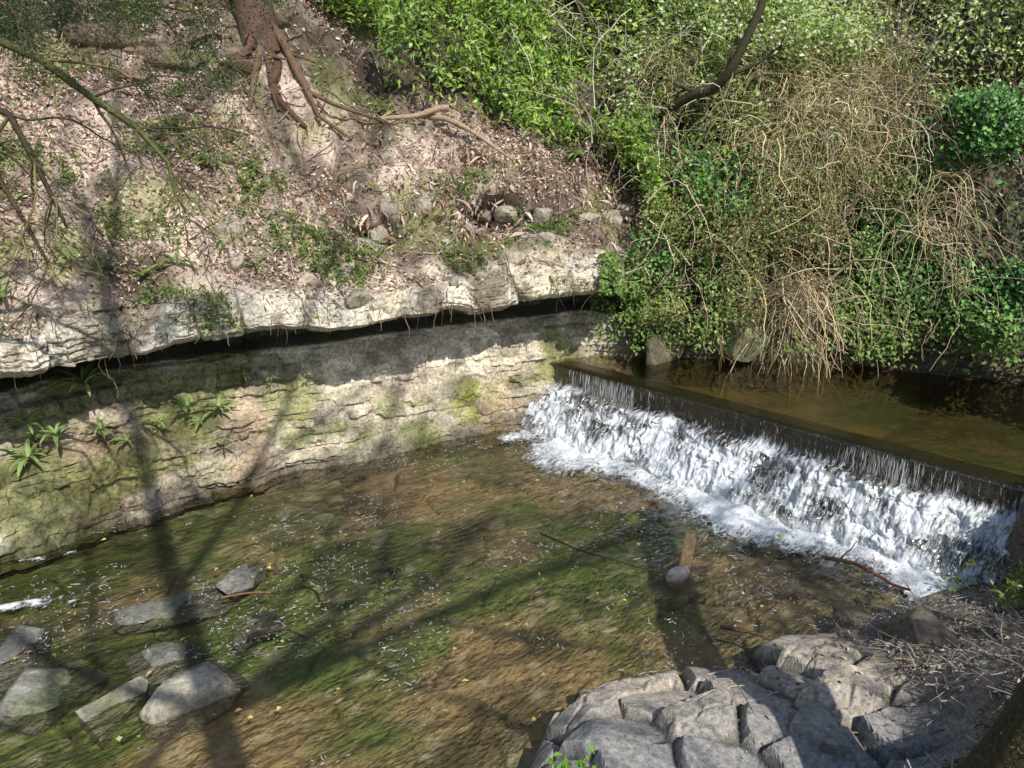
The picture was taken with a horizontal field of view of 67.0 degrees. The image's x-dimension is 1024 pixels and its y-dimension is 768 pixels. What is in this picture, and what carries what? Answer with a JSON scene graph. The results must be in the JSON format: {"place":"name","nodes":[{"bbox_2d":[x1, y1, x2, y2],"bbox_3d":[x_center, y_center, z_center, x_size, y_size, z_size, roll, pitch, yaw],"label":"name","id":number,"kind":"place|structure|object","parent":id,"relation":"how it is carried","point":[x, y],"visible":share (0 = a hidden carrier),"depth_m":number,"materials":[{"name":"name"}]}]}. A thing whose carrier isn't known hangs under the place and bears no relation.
{"place":"outdoors","nodes":[
{"label":"outdoors","id":0,"kind":"place"},
{"bbox_2d":[0,440,927,767],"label":"riverbed","id":1,"kind":"structure","parent":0,"point":[400,726],"depth_m":7.14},
{"bbox_2d":[0,623,51,693],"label":"flat stone","id":2,"kind":"object","parent":1,"relation":"on","point":[20,637],"visible":0.76,"depth_m":6.30,"materials":[{"name":"grey stone"}]},
{"bbox_2d":[0,665,106,736],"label":"flat boulder","id":3,"kind":"object","parent":1,"relation":"on","point":[39,692],"visible":0.86,"depth_m":5.77,"materials":[{"name":"grey stone"}]},
{"bbox_2d":[75,676,147,749],"bbox_3d":[-2.968,2.455,5.760,0.334,0.337,0.536,6,19,19],"label":"flat boulder","id":4,"kind":"object","parent":1,"relation":"on","point":[118,702],"visible":0.86,"depth_m":5.64,"materials":[{"name":"grey stone"}]},
{"bbox_2d":[125,642,200,685],"bbox_3d":[-2.806,2.282,6.256,0.563,0.320,0.464,-9,20,-26],"label":"flat stone","id":5,"kind":"object","parent":1,"relation":"on","point":[155,657],"visible":0.68,"depth_m":6.17,"materials":[{"name":"grey stone"}]},
{"bbox_2d":[110,586,231,635],"bbox_3d":[-3.041,2.018,6.948,1.009,0.219,0.477,-8,19,-22],"label":"flat stone","id":6,"kind":"object","parent":1,"relation":"on","point":[165,612],"visible":0.95,"depth_m":6.81,"materials":[{"name":"grey stone"}]},
{"bbox_2d":[138,660,247,739],"bbox_3d":[-2.411,2.373,5.873,0.814,0.408,0.606,-14,23,-37],"label":"flat boulder","id":7,"kind":"object","parent":1,"relation":"on","point":[191,696],"visible":0.93,"depth_m":5.66,"materials":[{"name":"grey stone"}]},
{"bbox_2d":[216,562,265,597],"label":"flat stone","id":8,"kind":"object","parent":1,"relation":"on","point":[241,577],"visible":0.89,"depth_m":7.24,"materials":[{"name":"grey stone"}]},
{"bbox_2d":[232,611,285,653],"bbox_3d":[-2.181,2.143,6.748,0.318,0.279,0.573,2,18,5],"label":"flat stone","id":9,"kind":"object","parent":1,"relation":"on","point":[262,623],"visible":0.84,"depth_m":6.64,"materials":[{"name":"grey stone"}]},
{"bbox_2d":[679,530,695,569],"bbox_3d":[1.698,1.637,7.477,0.125,0.460,0.028,14,-6,-24],"label":"broken plank","id":10,"kind":"object","parent":1,"relation":"on","point":[689,543],"visible":0.74,"depth_m":7.46,"materials":[{"name":"brown wood"}]},
{"bbox_2d":[502,360,1023,598],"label":"weir","id":11,"kind":"object","parent":1,"relation":"on","point":[921,507],"visible":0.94,"depth_m":8.65,"materials":[{"name":"liquid"}]},
{"bbox_2d":[0,424,966,767],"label":"river water","id":12,"kind":"structure","parent":0,"point":[728,512],"depth_m":8.24,"materials":[{"name":"liquid"}]},
{"bbox_2d":[222,584,275,602],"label":"branch in water","id":13,"kind":"object","parent":12,"relation":"on","point":[230,595],"visible":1,"depth_m":6.96,"materials":[{"name":"brown plant"}]},
{"bbox_2d":[246,608,327,658],"bbox_3d":[-1.832,2.044,6.339,0.742,0.279,0.188,7,19,20],"label":"branch in water","id":14,"kind":"object","parent":12,"relation":"on","point":[271,631],"visible":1,"depth_m":6.41,"materials":[{"name":"brown plant"}]},
{"bbox_2d":[299,573,334,600],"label":"branch in water","id":15,"kind":"object","parent":12,"relation":"on","point":[315,578],"visible":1,"depth_m":7.08,"materials":[{"name":"brown plant"}]},
{"bbox_2d":[14,464,797,740],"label":"floating leaves","id":16,"kind":"object","parent":12,"relation":"on","point":[118,738],"visible":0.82,"depth_m":6.56,"materials":[{"name":"plant"}]},
{"bbox_2d":[0,437,947,766],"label":"foam flecks","id":17,"kind":"object","parent":12,"relation":"on","point":[432,587],"visible":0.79,"depth_m":6.98,"materials":[{"name":"white liquid"}]},
{"bbox_2d":[540,533,668,590],"bbox_3d":[0.842,1.728,7.683,1.369,0.125,0.374,10,20,27],"label":"branch in water","id":18,"kind":"object","parent":12,"relation":"on","point":[554,539],"visible":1,"depth_m":7.64,"materials":[{"name":"brown plant"}]},
{"bbox_2d":[666,566,689,587],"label":"stone in water","id":19,"kind":"object","parent":12,"relation":"in","point":[677,577],"visible":1,"depth_m":7.26,"materials":[{"name":"grey stone"}]},
{"bbox_2d":[663,535,707,568],"bbox_3d":[1.705,1.638,7.614,0.698,0.231,0.183,-13,22,-36],"label":"branch in water","id":20,"kind":"object","parent":12,"relation":"on","point":[674,561],"visible":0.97,"depth_m":7.47,"materials":[{"name":"brown plant"}]},
{"bbox_2d":[720,622,784,640],"bbox_3d":[2.105,1.987,6.301,0.779,0.256,0.196,13,22,35],"label":"branch in water","id":21,"kind":"object","parent":12,"relation":"on","point":[728,628],"visible":0.61,"depth_m":6.39,"materials":[{"name":"brown plant"}]},
{"bbox_2d":[824,541,916,601],"bbox_3d":[3.374,1.734,7.182,0.261,0.332,0.889,-15,23,-39],"label":"branch in water","id":22,"kind":"object","parent":12,"relation":"on","point":[830,558],"visible":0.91,"depth_m":7.25,"materials":[{"name":"brown plant"}]},
{"bbox_2d":[0,0,1023,577],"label":"river bank","id":23,"kind":"structure","parent":0,"point":[372,390],"depth_m":9.99,"materials":[{"name":"soil"}]},
{"bbox_2d":[0,279,15,300],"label":"harts tongue fern","id":24,"kind":"object","parent":23,"relation":"on","point":[2,293],"visible":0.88,"depth_m":7.45,"materials":[{"name":"green plant"}]},
{"bbox_2d":[4,190,31,198],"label":"harts tongue fern","id":25,"kind":"object","parent":23,"relation":"on","point":[18,195],"visible":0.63,"depth_m":8.15,"materials":[{"name":"green plant"}]},
{"bbox_2d":[1,410,43,433],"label":"harts tongue fern","id":26,"kind":"object","parent":23,"relation":"on","point":[27,421],"visible":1,"depth_m":7.95,"materials":[{"name":"green plant"}]},
{"bbox_2d":[0,438,51,475],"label":"harts tongue fern","id":27,"kind":"object","parent":23,"relation":"on","point":[30,453],"visible":0.99,"depth_m":7.93,"materials":[{"name":"green plant"}]},
{"bbox_2d":[27,421,78,447],"bbox_3d":[-4.801,0.523,8.116,0.478,0.147,0.419,12,22,33],"label":"harts tongue fern","id":28,"kind":"object","parent":23,"relation":"on","point":[52,431],"visible":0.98,"depth_m":8.10,"materials":[{"name":"green plant"}]},
{"bbox_2d":[1,0,137,46],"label":"yew shrub","id":29,"kind":"object","parent":23,"relation":"on","point":[99,15],"visible":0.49,"depth_m":9.65,"materials":[{"name":"green plant"}]},
{"bbox_2d":[57,249,84,264],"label":"harts tongue fern","id":30,"kind":"object","parent":23,"relation":"on","point":[65,255],"visible":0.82,"depth_m":7.95,"materials":[{"name":"green plant"}]},
{"bbox_2d":[46,359,115,396],"bbox_3d":[-4.646,-0.041,8.342,0.535,0.258,0.702,17,24,41],"label":"harts tongue fern","id":31,"kind":"object","parent":23,"relation":"on","point":[86,376],"visible":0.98,"depth_m":8.38,"materials":[{"name":"green plant"}]},
{"bbox_2d":[80,258,119,275],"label":"harts tongue fern","id":32,"kind":"object","parent":23,"relation":"on","point":[99,270],"visible":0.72,"depth_m":8.08,"materials":[{"name":"green plant"}]},
{"bbox_2d":[83,417,117,439],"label":"harts tongue fern","id":33,"kind":"object","parent":23,"relation":"on","point":[99,422],"visible":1,"depth_m":8.38,"materials":[{"name":"green plant"}]},
{"bbox_2d":[108,433,142,446],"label":"harts tongue fern","id":34,"kind":"object","parent":23,"relation":"on","point":[122,440],"visible":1,"depth_m":8.46,"materials":[{"name":"green plant"}]},
{"bbox_2d":[127,264,167,281],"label":"harts tongue fern","id":35,"kind":"object","parent":23,"relation":"on","point":[146,270],"visible":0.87,"depth_m":8.30,"materials":[{"name":"green plant"}]},
{"bbox_2d":[0,0,305,397],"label":"overhanging tree","id":36,"kind":"object","parent":23,"relation":"on","point":[20,51],"visible":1,"depth_m":5.06,"materials":[{"name":"brown plant"}]},
{"bbox_2d":[144,414,170,428],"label":"harts tongue fern","id":37,"kind":"object","parent":23,"relation":"on","point":[162,422],"visible":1,"depth_m":8.75,"materials":[{"name":"green plant"}]},
{"bbox_2d":[158,250,198,267],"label":"harts tongue fern","id":38,"kind":"object","parent":23,"relation":"on","point":[174,257],"visible":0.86,"depth_m":8.52,"materials":[{"name":"green plant"}]},
{"bbox_2d":[168,396,209,412],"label":"harts tongue fern","id":39,"kind":"object","parent":23,"relation":"on","point":[185,404],"visible":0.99,"depth_m":9.01,"materials":[{"name":"green plant"}]},
{"bbox_2d":[184,412,211,429],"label":"harts tongue fern","id":40,"kind":"object","parent":23,"relation":"on","point":[199,420],"visible":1,"depth_m":8.98,"materials":[{"name":"green plant"}]},
{"bbox_2d":[62,0,342,87],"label":"rock outcrop","id":41,"kind":"object","parent":23,"relation":"on","point":[236,49],"visible":0.42,"depth_m":10.00,"materials":[{"name":"beige stone"}]},
{"bbox_2d":[195,158,233,168],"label":"harts tongue fern","id":42,"kind":"object","parent":23,"relation":"on","point":[214,162],"visible":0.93,"depth_m":9.49,"materials":[{"name":"green plant"}]},
{"bbox_2d":[201,395,239,411],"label":"harts tongue fern","id":43,"kind":"object","parent":23,"relation":"on","point":[217,403],"visible":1,"depth_m":9.13,"materials":[{"name":"green plant"}]},
{"bbox_2d":[209,238,231,248],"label":"harts tongue fern","id":44,"kind":"object","parent":23,"relation":"on","point":[220,243],"visible":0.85,"depth_m":8.77,"materials":[{"name":"green plant"}]},
{"bbox_2d":[212,436,235,446],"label":"harts tongue fern","id":45,"kind":"object","parent":23,"relation":"on","point":[224,441],"visible":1,"depth_m":8.91,"materials":[{"name":"green plant"}]},
{"bbox_2d":[234,369,252,379],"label":"harts tongue fern","id":46,"kind":"object","parent":23,"relation":"on","point":[243,373],"visible":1,"depth_m":9.31,"materials":[{"name":"green plant"}]},
{"bbox_2d":[241,163,263,177],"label":"harts tongue fern","id":47,"kind":"object","parent":23,"relation":"on","point":[255,169],"visible":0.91,"depth_m":9.60,"materials":[{"name":"green plant"}]},
{"bbox_2d":[242,255,266,267],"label":"harts tongue fern","id":48,"kind":"object","parent":23,"relation":"on","point":[257,260],"visible":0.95,"depth_m":8.79,"materials":[{"name":"green plant"}]},
{"bbox_2d":[201,0,403,140],"label":"tree roots","id":49,"kind":"object","parent":23,"relation":"on","point":[283,45],"visible":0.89,"depth_m":10.65,"materials":[{"name":"brown plant"}]},
{"bbox_2d":[0,194,625,392],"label":"dangling roots","id":50,"kind":"object","parent":23,"relation":"hanging from","point":[551,280],"visible":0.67,"depth_m":9.02,"materials":[{"name":"plant"}]},
{"bbox_2d":[0,0,639,340],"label":"fallen twigs","id":51,"kind":"object","parent":23,"relation":"on","point":[231,158],"visible":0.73,"depth_m":9.94,"materials":[{"name":"brown wood"}]},
{"bbox_2d":[561,146,601,161],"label":"harts tongue fern","id":52,"kind":"object","parent":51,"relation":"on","point":[576,153],"visible":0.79,"depth_m":11.80,"materials":[{"name":"green plant"}]},
{"bbox_2d":[0,0,641,340],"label":"leaf litter","id":53,"kind":"object","parent":23,"relation":"on","point":[251,139],"visible":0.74,"depth_m":9.56,"materials":[{"name":"brown plant"}]},
{"bbox_2d":[0,0,646,364],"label":"ground weeds","id":54,"kind":"object","parent":23,"relation":"on","point":[357,267],"visible":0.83,"depth_m":9.33,"materials":[{"name":"green plant"}]},
{"bbox_2d":[372,80,405,91],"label":"harts tongue fern","id":55,"kind":"object","parent":23,"relation":"on","point":[390,84],"visible":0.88,"depth_m":11.52,"materials":[{"name":"green plant"}]},
{"bbox_2d":[191,181,633,308],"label":"bank stones","id":56,"kind":"object","parent":23,"relation":"on","point":[504,213],"visible":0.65,"depth_m":10.27,"materials":[{"name":"grey stone"}]},
{"bbox_2d":[381,104,560,170],"bbox_3d":[-0.571,-3.572,11.267,2.585,0.965,0.794,0,18,0],"label":"fallen log","id":57,"kind":"object","parent":23,"relation":"on","point":[428,114],"visible":0.98,"depth_m":11.09,"materials":[{"name":"brown wood"}]},
{"bbox_2d":[253,116,705,269],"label":"dead fern fronds","id":58,"kind":"object","parent":23,"relation":"on","point":[470,212],"visible":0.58,"depth_m":10.86,"materials":[{"name":"brown plant"}]},
{"bbox_2d":[316,0,737,249],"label":"laurel shrubs","id":59,"kind":"object","parent":23,"relation":"on","point":[387,19],"visible":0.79,"depth_m":11.86,"materials":[{"name":"green plant"}]},
{"bbox_2d":[536,127,570,143],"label":"harts tongue fern","id":60,"kind":"object","parent":23,"relation":"on","point":[548,138],"visible":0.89,"depth_m":11.79,"materials":[{"name":"green plant"}]},
{"bbox_2d":[559,120,594,135],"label":"harts tongue fern","id":61,"kind":"object","parent":23,"relation":"on","point":[582,127],"visible":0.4,"depth_m":12.03,"materials":[{"name":"green plant"}]},
{"bbox_2d":[571,128,613,143],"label":"harts tongue fern","id":62,"kind":"object","parent":23,"relation":"on","point":[598,133],"visible":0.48,"depth_m":12.06,"materials":[{"name":"green plant"}]},
{"bbox_2d":[590,248,737,344],"bbox_3d":[2.229,-1.224,11.028,2.195,1.429,1.658,0,18,0],"label":"hanging ivy","id":63,"kind":"object","parent":23,"relation":"hanging from","point":[615,285],"visible":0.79,"depth_m":11.25,"materials":[{"name":"green plant"}]},
{"bbox_2d":[356,0,1023,245],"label":"scrub stems","id":64,"kind":"object","parent":23,"relation":"on","point":[703,106],"visible":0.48,"depth_m":11.56,"materials":[{"name":"brown wood"}]},
{"bbox_2d":[649,0,799,114],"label":"leaning tree","id":65,"kind":"object","parent":23,"relation":"on","point":[721,81],"visible":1,"depth_m":10.96,"materials":[{"name":"brown plant"}]},
{"bbox_2d":[579,0,1023,408],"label":"dry bramble vines","id":66,"kind":"object","parent":23,"relation":"on","point":[848,116],"visible":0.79,"depth_m":10.89,"materials":[{"name":"beige plant"}]},
{"bbox_2d":[626,33,981,353],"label":"bramble leaves","id":67,"kind":"object","parent":23,"relation":"on","point":[653,318],"visible":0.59,"depth_m":11.02,"materials":[{"name":"green plant"}]},
{"bbox_2d":[594,0,1023,217],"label":"hazel scrub","id":68,"kind":"object","parent":23,"relation":"on","point":[810,10],"visible":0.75,"depth_m":11.54,"materials":[{"name":"green plant"}]},
{"bbox_2d":[619,77,1023,372],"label":"ivy","id":69,"kind":"object","parent":23,"relation":"on","point":[979,135],"visible":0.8,"depth_m":10.66,"materials":[{"name":"green plant"}]},
{"bbox_2d":[530,506,1023,767],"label":"bank ground","id":70,"kind":"structure","parent":0,"point":[661,720],"depth_m":4.98,"materials":[{"name":"grey stone"}]},
{"bbox_2d":[547,744,596,767],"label":"sprout","id":71,"kind":"object","parent":70,"relation":"on","point":[566,763],"visible":1,"depth_m":3.75,"materials":[{"name":"green plant"}]},
{"bbox_2d":[789,699,851,756],"bbox_3d":[1.895,2.220,4.879,0.377,0.273,0.501,0,18,0],"label":"flat stone","id":72,"kind":"object","parent":70,"relation":"on","point":[814,722],"visible":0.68,"depth_m":4.77,"materials":[{"name":"grey stone"}]},
{"bbox_2d":[681,510,1023,767],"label":"path leaf litter","id":73,"kind":"object","parent":70,"relation":"on","point":[1012,671],"visible":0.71,"depth_m":5.28,"materials":[{"name":"brown plant"}]},
{"bbox_2d":[832,606,875,626],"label":"flat stone","id":74,"kind":"object","parent":70,"relation":"on","point":[841,614],"visible":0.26,"depth_m":6.54,"materials":[{"name":"grey stone"}]},
{"bbox_2d":[687,486,1023,767],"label":"path twigs","id":75,"kind":"object","parent":70,"relation":"on","point":[966,640],"visible":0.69,"depth_m":5.47,"materials":[{"name":"brown wood"}]},
{"bbox_2d":[881,606,958,647],"bbox_3d":[3.028,1.943,5.734,0.407,0.461,0.690,0,18,0],"label":"boulder","id":76,"kind":"object","parent":70,"relation":"on","point":[923,623],"visible":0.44,"depth_m":5.65,"materials":[{"name":"grey stone"}]},
{"bbox_2d":[967,659,989,667],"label":"boulder","id":77,"kind":"object","parent":70,"relation":"on","point":[981,662],"visible":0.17,"depth_m":4.82,"materials":[{"name":"grey stone"}]},
{"bbox_2d":[940,525,1023,609],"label":"bank edge plants","id":78,"kind":"object","parent":70,"relation":"on","point":[1018,584],"visible":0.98,"depth_m":6.58,"materials":[{"name":"green plant"}]},
{"bbox_2d":[954,671,1023,767],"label":"mossy tree","id":79,"kind":"object","parent":70,"relation":"on","point":[1000,744],"visible":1,"depth_m":3.42,"materials":[{"name":"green plant"}]},
{"bbox_2d":[571,356,1023,424],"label":"pool water","id":80,"kind":"structure","parent":0,"point":[846,371],"depth_m":10.49,"materials":[{"name":"brown liquid"}]},
{"bbox_2d":[646,331,682,370],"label":"boulder","id":81,"kind":"object","parent":80,"relation":"in","point":[659,356],"visible":0.83,"depth_m":11.26,"materials":[{"name":"grey stone"}]},
{"bbox_2d":[712,317,769,361],"bbox_3d":[3.376,-0.679,11.296,0.715,0.616,0.741,-7,19,-21],"label":"boulder","id":82,"kind":"object","parent":80,"relation":"on","point":[730,346],"visible":0.77,"depth_m":11.06,"materials":[{"name":"grey stone"}]},
{"bbox_2d":[667,384,1023,475],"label":"pool bed","id":83,"kind":"object","parent":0,"point":[994,441],"visible":0.12,"depth_m":10.07,"materials":[{"name":"brown soil"}]}
]}

